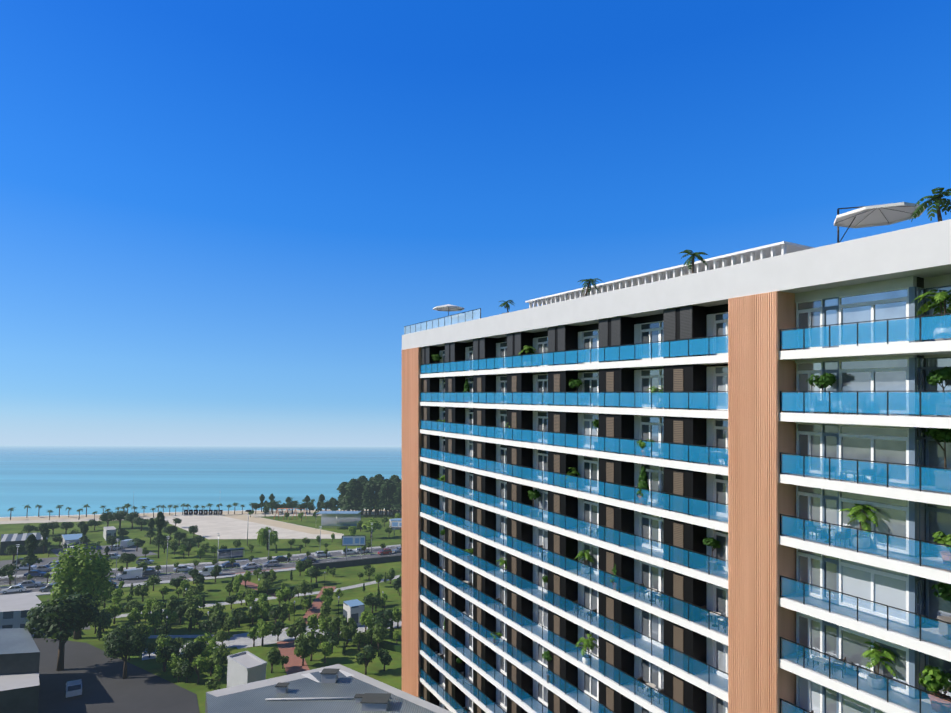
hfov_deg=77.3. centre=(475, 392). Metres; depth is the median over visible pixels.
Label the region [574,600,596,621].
balcony furniture
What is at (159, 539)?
pine tree
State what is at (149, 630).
tree
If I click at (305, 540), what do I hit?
tree
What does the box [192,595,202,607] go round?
tree light
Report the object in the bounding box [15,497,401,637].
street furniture
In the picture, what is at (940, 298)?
balcony plant
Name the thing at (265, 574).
dark tree
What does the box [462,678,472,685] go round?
balcony furniture
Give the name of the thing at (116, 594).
tree light
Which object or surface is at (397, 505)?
pine tree
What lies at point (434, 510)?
balcony furniture
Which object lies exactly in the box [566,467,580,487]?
balcony plant
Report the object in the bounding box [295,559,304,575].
tree
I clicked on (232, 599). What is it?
dark tree
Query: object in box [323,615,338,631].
tree
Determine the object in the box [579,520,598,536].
balcony furniture
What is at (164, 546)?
tree
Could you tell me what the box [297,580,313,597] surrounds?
tree
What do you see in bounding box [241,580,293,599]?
red path
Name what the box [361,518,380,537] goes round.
tree
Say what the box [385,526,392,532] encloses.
tree
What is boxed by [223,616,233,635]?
tree
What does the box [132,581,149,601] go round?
tree
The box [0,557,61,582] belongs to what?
parking asphalt
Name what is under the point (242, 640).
promenade path
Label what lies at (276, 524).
plaza sand strip
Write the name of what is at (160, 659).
tree
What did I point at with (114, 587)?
tree
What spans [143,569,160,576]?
sedan car
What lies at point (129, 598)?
tree light
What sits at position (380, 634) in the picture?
tree
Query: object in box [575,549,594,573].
balcony plant
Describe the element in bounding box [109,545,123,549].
sedan car
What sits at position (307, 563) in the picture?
dark tree
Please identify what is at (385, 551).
hatchback car
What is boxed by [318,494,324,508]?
pine tree
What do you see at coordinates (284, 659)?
tree
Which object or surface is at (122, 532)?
dark tree
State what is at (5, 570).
dark tree
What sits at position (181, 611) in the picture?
dark tree
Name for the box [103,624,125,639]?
tree
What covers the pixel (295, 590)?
tree
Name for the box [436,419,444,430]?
balcony plant
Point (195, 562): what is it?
ball tree
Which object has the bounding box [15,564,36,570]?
sedan car
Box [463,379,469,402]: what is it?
balcony plant
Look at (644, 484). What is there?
balcony plant
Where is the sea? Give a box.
[0,445,401,517]
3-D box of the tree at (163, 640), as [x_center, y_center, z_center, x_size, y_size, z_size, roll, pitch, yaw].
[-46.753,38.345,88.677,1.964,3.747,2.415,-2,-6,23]
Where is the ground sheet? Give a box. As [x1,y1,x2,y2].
[0,515,401,712]
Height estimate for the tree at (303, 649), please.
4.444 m
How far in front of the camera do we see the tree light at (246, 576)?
135.46 m
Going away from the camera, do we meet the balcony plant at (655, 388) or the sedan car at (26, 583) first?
the balcony plant at (655, 388)
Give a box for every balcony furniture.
[433,507,443,517]
[434,650,443,659]
[459,578,472,591]
[461,611,472,623]
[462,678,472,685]
[496,598,506,613]
[538,545,547,559]
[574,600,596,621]
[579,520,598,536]
[637,676,662,703]
[638,583,662,605]
[699,448,727,464]
[700,605,727,632]
[797,644,845,677]
[807,521,850,547]
[815,405,865,413]
[824,461,876,482]
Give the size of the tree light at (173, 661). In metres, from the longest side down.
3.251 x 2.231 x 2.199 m
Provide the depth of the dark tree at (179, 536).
190.55 m
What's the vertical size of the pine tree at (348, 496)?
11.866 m
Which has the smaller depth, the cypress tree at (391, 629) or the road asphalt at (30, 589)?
the cypress tree at (391, 629)
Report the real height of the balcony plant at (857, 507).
2.141 m
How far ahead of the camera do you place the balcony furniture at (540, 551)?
50.10 m
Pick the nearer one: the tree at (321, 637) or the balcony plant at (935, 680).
the balcony plant at (935, 680)
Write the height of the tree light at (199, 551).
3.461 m
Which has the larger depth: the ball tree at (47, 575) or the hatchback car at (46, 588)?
the ball tree at (47, 575)
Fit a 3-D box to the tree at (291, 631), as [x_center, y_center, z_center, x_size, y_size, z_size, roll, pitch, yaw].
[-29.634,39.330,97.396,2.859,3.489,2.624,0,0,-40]
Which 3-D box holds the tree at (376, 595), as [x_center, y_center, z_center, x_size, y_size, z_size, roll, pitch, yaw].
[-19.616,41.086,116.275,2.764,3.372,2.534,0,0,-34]
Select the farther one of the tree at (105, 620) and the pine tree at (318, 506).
the pine tree at (318, 506)
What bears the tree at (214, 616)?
on the ground sheet
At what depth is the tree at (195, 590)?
122.40 m
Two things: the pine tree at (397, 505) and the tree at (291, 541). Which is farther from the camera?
the pine tree at (397, 505)
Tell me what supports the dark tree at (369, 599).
on the ground sheet
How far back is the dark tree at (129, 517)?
228.46 m
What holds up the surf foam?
on the sea
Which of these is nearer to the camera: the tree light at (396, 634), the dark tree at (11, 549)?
the tree light at (396, 634)
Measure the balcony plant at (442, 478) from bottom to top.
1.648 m
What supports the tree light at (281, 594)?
on the ground sheet
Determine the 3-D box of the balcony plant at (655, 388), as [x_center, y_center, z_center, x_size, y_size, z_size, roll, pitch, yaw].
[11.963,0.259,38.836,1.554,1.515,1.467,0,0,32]
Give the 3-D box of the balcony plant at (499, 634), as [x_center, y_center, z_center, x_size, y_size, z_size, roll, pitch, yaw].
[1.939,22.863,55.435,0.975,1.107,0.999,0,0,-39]
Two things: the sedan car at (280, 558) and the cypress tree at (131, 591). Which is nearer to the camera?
the cypress tree at (131, 591)
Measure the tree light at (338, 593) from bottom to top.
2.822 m
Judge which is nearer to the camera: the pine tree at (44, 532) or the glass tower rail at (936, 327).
the glass tower rail at (936, 327)
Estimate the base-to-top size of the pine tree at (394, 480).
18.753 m
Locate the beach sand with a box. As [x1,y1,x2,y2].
[0,509,390,520]
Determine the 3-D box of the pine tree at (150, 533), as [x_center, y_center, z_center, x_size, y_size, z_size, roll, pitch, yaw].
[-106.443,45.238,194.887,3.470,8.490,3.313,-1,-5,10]
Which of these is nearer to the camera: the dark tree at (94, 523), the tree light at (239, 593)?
the tree light at (239, 593)
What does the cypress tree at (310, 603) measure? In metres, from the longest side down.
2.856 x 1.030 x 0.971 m
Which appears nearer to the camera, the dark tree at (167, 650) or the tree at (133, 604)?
the dark tree at (167, 650)
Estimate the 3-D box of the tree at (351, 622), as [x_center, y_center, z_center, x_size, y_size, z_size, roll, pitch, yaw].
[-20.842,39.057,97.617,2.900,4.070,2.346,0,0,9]
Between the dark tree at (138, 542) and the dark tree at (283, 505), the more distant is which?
the dark tree at (283, 505)
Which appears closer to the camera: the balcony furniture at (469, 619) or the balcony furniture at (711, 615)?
the balcony furniture at (711, 615)
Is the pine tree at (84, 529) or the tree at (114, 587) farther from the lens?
the pine tree at (84, 529)
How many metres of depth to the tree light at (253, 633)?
95.83 m
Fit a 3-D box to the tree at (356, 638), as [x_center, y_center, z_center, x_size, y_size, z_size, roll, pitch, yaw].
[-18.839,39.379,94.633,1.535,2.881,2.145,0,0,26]
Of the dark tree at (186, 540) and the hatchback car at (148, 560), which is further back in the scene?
the dark tree at (186, 540)
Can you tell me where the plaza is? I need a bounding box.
[165,513,343,538]
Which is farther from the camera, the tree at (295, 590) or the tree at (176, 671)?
the tree at (295, 590)
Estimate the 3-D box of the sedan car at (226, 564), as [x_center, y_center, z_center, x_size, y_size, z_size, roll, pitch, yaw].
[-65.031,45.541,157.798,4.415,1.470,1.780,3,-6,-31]
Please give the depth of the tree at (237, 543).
182.38 m
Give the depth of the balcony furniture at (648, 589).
39.78 m
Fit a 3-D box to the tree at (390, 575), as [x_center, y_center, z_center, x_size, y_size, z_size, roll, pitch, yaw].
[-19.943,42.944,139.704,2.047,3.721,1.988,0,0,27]
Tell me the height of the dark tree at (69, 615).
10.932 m
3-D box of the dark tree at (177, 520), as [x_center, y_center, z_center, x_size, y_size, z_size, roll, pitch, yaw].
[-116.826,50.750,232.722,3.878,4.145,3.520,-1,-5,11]
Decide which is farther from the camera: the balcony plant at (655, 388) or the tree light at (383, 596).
the tree light at (383, 596)
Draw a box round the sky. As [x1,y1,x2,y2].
[0,0,950,445]
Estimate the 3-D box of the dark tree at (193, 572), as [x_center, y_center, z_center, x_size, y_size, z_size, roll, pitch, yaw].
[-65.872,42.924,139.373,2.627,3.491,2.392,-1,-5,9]
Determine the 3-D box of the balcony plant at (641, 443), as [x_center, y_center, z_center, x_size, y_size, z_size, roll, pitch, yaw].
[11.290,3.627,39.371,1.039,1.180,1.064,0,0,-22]
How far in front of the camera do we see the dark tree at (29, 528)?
207.34 m
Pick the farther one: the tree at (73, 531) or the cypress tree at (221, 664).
the tree at (73, 531)
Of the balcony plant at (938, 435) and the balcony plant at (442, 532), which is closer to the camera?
the balcony plant at (938, 435)
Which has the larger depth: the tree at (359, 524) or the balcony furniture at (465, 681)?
the tree at (359, 524)
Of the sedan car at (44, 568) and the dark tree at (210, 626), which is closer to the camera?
the dark tree at (210, 626)
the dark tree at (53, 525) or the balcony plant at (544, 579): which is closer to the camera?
the balcony plant at (544, 579)
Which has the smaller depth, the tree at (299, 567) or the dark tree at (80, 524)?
the tree at (299, 567)
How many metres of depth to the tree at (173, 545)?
175.64 m
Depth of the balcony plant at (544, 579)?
48.59 m
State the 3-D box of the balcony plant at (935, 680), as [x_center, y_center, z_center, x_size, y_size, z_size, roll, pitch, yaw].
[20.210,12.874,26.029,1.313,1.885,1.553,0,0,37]
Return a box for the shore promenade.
[0,512,399,523]
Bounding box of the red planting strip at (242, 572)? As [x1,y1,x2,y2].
[184,567,294,578]
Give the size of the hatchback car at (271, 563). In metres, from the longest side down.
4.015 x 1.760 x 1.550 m
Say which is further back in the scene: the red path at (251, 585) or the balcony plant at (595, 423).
the red path at (251, 585)
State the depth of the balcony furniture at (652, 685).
39.58 m
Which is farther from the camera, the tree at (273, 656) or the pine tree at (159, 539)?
the pine tree at (159, 539)
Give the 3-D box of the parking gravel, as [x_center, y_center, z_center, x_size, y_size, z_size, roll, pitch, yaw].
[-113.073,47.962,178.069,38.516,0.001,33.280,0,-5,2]
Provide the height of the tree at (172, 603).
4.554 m
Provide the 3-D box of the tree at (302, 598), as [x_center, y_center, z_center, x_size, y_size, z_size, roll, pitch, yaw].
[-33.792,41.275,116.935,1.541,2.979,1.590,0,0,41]
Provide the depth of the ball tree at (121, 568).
145.11 m
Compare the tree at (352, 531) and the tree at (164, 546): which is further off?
the tree at (352, 531)
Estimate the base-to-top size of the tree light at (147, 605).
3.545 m
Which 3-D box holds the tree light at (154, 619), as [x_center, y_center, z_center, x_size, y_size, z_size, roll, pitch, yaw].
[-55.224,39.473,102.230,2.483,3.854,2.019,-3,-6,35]
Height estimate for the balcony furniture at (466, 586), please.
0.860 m
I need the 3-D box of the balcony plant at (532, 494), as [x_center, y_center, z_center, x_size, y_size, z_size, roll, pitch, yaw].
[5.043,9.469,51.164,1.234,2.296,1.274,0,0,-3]
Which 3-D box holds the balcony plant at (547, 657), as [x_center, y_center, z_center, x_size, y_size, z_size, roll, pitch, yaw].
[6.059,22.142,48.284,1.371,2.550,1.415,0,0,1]
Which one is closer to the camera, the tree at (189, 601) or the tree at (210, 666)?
the tree at (210, 666)
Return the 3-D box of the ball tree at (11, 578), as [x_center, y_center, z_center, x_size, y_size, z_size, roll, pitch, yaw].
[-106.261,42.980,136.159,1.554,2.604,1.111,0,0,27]
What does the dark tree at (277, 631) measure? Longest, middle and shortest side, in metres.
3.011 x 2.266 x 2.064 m
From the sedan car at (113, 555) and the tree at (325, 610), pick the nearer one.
the tree at (325, 610)
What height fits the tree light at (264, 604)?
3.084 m
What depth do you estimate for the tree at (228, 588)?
128.05 m
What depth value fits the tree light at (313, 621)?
100.30 m
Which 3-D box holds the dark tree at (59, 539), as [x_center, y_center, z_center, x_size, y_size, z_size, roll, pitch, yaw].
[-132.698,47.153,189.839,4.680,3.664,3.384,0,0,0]
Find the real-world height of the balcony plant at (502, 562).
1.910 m
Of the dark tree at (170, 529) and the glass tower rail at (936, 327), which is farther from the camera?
the dark tree at (170, 529)
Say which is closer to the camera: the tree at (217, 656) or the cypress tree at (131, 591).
the tree at (217, 656)
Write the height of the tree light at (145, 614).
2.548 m
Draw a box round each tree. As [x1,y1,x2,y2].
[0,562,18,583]
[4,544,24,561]
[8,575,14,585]
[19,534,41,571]
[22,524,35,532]
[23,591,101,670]
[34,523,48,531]
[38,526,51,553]
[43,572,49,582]
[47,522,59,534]
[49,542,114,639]
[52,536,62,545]
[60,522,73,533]
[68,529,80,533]
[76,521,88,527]
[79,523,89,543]
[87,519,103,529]
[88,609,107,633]
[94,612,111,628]
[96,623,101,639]
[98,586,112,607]
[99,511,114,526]
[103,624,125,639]
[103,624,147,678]
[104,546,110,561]
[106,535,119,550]
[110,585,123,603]
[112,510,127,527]
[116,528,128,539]
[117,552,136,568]
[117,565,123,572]
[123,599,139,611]
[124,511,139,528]
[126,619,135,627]
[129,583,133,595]
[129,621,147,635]
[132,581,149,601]
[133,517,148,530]
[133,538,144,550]
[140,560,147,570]
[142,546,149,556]
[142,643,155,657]
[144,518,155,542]
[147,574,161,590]
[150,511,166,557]
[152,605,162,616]
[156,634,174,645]
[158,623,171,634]
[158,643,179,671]
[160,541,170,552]
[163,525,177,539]
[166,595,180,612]
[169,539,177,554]
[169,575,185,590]
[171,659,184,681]
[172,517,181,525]
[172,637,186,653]
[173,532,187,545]
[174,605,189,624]
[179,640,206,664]
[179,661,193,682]
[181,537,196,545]
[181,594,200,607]
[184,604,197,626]
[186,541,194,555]
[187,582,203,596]
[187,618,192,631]
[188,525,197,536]
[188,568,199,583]
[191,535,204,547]
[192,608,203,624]
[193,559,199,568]
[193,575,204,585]
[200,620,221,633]
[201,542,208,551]
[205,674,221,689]
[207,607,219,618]
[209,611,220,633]
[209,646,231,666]
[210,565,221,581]
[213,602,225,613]
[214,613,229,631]
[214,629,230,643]
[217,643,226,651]
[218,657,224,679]
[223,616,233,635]
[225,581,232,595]
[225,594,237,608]
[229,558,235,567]
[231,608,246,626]
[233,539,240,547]
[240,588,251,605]
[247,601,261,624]
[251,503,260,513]
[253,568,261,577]
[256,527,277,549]
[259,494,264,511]
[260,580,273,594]
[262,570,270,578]
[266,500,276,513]
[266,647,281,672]
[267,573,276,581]
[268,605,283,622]
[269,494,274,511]
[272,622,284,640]
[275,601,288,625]
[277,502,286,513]
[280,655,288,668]
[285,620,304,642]
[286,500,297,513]
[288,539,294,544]
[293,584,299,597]
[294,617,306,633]
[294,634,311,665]
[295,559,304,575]
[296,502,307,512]
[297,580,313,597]
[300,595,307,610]
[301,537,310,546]
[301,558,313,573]
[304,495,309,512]
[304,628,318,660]
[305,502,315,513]
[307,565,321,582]
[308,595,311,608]
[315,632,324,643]
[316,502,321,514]
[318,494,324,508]
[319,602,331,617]
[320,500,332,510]
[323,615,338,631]
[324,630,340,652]
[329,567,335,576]
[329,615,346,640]
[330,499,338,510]
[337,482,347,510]
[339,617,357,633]
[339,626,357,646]
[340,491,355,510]
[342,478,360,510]
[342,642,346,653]
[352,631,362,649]
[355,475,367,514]
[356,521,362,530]
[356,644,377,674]
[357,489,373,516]
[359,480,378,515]
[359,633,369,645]
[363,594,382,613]
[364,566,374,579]
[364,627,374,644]
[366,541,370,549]
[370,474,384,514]
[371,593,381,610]
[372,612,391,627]
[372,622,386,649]
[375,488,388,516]
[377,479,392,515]
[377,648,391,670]
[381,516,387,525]
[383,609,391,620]
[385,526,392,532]
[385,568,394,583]
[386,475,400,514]
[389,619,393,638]
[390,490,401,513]
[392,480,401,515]
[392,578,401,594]
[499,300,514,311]
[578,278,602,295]
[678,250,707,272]
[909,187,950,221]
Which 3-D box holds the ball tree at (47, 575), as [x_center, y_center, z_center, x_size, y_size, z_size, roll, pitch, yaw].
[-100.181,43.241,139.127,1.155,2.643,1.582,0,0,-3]
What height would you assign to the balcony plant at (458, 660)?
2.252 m
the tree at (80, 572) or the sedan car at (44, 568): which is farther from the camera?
the sedan car at (44, 568)
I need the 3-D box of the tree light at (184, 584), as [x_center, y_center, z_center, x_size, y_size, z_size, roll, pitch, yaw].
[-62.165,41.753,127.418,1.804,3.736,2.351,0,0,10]
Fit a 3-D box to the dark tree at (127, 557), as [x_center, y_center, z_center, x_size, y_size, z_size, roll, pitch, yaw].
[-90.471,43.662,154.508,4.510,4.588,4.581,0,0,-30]
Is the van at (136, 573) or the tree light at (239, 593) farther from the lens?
the van at (136, 573)
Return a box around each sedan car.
[0,584,26,593]
[12,558,22,563]
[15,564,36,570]
[17,580,41,586]
[24,570,46,576]
[33,565,54,571]
[46,561,59,566]
[108,553,120,558]
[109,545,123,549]
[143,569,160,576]
[174,565,192,571]
[221,561,239,567]
[241,562,259,569]
[273,556,290,561]
[298,557,315,561]
[341,549,356,553]
[392,547,401,552]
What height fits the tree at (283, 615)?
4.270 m
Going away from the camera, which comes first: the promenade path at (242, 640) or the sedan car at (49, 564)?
the promenade path at (242, 640)
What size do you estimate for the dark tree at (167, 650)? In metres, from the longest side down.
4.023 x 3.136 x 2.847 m
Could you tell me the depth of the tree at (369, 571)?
143.01 m
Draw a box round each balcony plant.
[431,354,441,372]
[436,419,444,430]
[438,474,444,489]
[439,529,444,546]
[456,658,463,678]
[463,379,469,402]
[464,548,472,560]
[490,632,501,644]
[496,558,506,578]
[518,345,536,366]
[527,490,540,516]
[542,575,547,601]
[542,650,551,682]
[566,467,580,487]
[569,378,583,405]
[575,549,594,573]
[576,634,598,664]
[592,419,598,449]
[610,563,616,589]
[636,439,653,456]
[637,466,650,504]
[646,385,662,408]
[703,537,720,570]
[806,373,836,413]
[840,504,878,548]
[861,641,897,688]
[912,290,950,340]
[918,665,950,712]
[922,428,950,489]
[926,366,950,415]
[931,582,950,639]
[932,531,950,564]
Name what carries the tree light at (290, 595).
on the ground sheet
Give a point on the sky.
(223, 222)
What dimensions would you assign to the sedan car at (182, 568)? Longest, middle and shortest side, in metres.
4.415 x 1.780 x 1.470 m
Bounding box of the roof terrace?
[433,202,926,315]
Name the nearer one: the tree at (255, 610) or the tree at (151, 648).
the tree at (151, 648)
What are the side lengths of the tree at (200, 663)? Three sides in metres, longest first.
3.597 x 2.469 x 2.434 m
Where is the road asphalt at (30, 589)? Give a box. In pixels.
[0,546,401,594]
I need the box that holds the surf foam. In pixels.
[0,509,350,517]
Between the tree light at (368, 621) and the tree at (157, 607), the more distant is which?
the tree at (157, 607)
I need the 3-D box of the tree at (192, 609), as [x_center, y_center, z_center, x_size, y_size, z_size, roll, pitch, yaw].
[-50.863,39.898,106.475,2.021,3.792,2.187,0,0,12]
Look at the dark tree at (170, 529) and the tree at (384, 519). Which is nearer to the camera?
the dark tree at (170, 529)
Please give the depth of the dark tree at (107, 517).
228.11 m
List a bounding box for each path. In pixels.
[111,575,398,630]
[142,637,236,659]
[148,635,213,637]
[233,625,340,648]
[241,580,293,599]
[277,640,308,674]
[356,620,401,632]
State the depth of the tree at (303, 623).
98.38 m
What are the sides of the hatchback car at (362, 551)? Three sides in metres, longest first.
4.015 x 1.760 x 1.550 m
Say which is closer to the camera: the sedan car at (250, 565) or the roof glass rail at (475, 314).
the roof glass rail at (475, 314)
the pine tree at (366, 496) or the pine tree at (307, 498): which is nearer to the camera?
the pine tree at (366, 496)
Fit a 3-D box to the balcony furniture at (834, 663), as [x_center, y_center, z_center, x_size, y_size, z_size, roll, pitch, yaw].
[17.314,13.387,29.837,0.679,0.860,2.248,0,0,-41]
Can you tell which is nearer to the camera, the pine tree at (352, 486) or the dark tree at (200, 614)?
the dark tree at (200, 614)
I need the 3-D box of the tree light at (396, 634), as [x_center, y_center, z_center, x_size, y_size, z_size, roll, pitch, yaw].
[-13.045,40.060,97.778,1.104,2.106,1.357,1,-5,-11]
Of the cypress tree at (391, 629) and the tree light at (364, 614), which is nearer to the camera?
the cypress tree at (391, 629)
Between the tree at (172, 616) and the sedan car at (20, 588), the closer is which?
the tree at (172, 616)
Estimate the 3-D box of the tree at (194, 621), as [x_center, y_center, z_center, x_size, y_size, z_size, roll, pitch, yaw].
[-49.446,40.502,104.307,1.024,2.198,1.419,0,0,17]
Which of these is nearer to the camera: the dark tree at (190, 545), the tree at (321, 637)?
the tree at (321, 637)
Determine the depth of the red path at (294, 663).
90.19 m
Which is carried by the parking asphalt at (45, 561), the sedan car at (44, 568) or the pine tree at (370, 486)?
the sedan car at (44, 568)
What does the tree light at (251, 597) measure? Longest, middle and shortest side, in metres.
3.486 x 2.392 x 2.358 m
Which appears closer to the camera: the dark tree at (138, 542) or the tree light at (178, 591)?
the tree light at (178, 591)
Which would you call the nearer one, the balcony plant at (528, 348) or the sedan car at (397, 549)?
the balcony plant at (528, 348)
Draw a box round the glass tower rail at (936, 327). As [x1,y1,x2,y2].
[421,315,950,712]
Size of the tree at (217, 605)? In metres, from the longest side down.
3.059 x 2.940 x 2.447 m
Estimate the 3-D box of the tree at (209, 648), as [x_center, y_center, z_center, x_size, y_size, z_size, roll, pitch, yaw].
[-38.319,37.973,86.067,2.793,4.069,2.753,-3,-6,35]
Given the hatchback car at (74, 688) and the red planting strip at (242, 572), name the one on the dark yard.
the hatchback car at (74, 688)
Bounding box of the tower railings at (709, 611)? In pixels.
[420,313,950,712]
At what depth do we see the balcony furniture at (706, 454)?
35.46 m
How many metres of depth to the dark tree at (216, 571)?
140.58 m
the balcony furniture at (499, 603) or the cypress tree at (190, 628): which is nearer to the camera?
the balcony furniture at (499, 603)
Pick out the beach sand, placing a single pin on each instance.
(92, 516)
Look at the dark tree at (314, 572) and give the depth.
138.24 m
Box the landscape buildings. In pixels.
[0,518,452,712]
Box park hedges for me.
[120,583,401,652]
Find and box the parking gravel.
[51,545,157,558]
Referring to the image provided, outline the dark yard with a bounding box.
[32,637,199,712]
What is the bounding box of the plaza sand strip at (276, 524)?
[223,514,338,533]
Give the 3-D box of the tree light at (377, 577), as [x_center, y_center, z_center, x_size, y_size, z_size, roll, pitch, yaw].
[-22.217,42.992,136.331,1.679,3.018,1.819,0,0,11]
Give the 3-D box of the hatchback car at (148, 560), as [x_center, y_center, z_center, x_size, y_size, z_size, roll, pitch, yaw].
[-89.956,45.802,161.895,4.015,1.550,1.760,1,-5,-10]
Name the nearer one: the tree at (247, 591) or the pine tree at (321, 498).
the tree at (247, 591)
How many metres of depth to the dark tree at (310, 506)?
280.00 m
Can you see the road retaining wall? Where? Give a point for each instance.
(357, 562)
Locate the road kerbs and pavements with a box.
[0,544,400,595]
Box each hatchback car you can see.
[39,583,55,591]
[66,679,81,697]
[136,558,153,564]
[262,560,278,567]
[314,551,329,556]
[356,548,369,553]
[377,548,391,554]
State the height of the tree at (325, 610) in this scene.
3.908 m
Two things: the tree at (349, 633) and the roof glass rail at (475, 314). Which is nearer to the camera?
the roof glass rail at (475, 314)
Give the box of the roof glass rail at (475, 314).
[404,308,480,334]
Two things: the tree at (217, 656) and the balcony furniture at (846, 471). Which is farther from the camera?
the tree at (217, 656)
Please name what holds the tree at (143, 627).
on the ground sheet
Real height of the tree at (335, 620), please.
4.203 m
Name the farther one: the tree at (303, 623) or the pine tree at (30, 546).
the pine tree at (30, 546)
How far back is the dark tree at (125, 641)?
81.90 m
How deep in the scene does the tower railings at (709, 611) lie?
39.90 m
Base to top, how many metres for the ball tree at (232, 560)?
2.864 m
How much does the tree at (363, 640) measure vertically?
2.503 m
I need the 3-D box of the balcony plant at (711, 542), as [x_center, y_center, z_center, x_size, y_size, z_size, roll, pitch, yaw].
[14.252,9.644,35.862,0.966,1.945,0.971,0,0,43]
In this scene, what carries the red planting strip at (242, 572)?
on the ground sheet
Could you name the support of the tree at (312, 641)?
on the ground sheet
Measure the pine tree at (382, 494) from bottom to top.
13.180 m
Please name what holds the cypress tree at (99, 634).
on the ground sheet
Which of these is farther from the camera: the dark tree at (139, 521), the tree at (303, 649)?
the dark tree at (139, 521)
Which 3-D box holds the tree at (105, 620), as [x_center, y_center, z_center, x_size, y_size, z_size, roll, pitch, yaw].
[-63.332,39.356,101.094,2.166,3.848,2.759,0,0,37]
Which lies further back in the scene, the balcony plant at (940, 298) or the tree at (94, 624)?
the tree at (94, 624)
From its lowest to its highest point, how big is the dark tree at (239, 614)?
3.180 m
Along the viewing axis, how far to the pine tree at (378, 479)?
276.34 m
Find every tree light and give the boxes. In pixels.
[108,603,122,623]
[111,588,123,603]
[118,581,123,589]
[126,595,132,604]
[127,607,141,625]
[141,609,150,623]
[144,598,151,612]
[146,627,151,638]
[147,611,161,633]
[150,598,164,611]
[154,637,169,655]
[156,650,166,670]
[160,586,169,599]
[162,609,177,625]
[165,653,184,677]
[175,588,182,598]
[179,544,186,557]
[179,578,190,596]
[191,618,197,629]
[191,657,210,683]
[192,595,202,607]
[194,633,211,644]
[196,548,205,558]
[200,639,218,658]
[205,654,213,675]
[210,545,217,556]
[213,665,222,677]
[232,578,241,592]
[234,574,242,582]
[237,590,243,604]
[242,570,251,587]
[244,591,256,601]
[247,626,258,646]
[257,593,267,603]
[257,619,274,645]
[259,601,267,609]
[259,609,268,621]
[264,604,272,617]
[276,587,290,601]
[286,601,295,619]
[288,589,295,600]
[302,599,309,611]
[305,566,313,582]
[307,613,320,631]
[318,616,330,638]
[319,594,332,604]
[321,641,331,662]
[322,587,333,596]
[334,589,343,597]
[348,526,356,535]
[359,611,368,631]
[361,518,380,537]
[364,613,375,629]
[374,574,382,586]
[380,593,387,610]
[392,607,401,627]
[393,630,398,642]
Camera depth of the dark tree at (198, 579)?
131.81 m
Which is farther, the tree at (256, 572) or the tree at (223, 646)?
the tree at (256, 572)
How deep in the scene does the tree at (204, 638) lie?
90.53 m
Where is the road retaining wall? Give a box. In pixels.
[304,555,401,570]
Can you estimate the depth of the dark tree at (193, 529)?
209.39 m
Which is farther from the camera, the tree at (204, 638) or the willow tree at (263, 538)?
the willow tree at (263, 538)
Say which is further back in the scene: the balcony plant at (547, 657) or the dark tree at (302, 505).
the dark tree at (302, 505)
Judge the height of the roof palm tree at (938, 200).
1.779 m
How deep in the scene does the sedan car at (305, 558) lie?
164.01 m
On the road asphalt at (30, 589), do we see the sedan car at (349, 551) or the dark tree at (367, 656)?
the sedan car at (349, 551)
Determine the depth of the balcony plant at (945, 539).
25.83 m
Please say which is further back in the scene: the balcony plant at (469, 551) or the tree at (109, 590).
the tree at (109, 590)
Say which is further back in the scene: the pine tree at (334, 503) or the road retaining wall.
the pine tree at (334, 503)
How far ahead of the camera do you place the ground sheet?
133.56 m

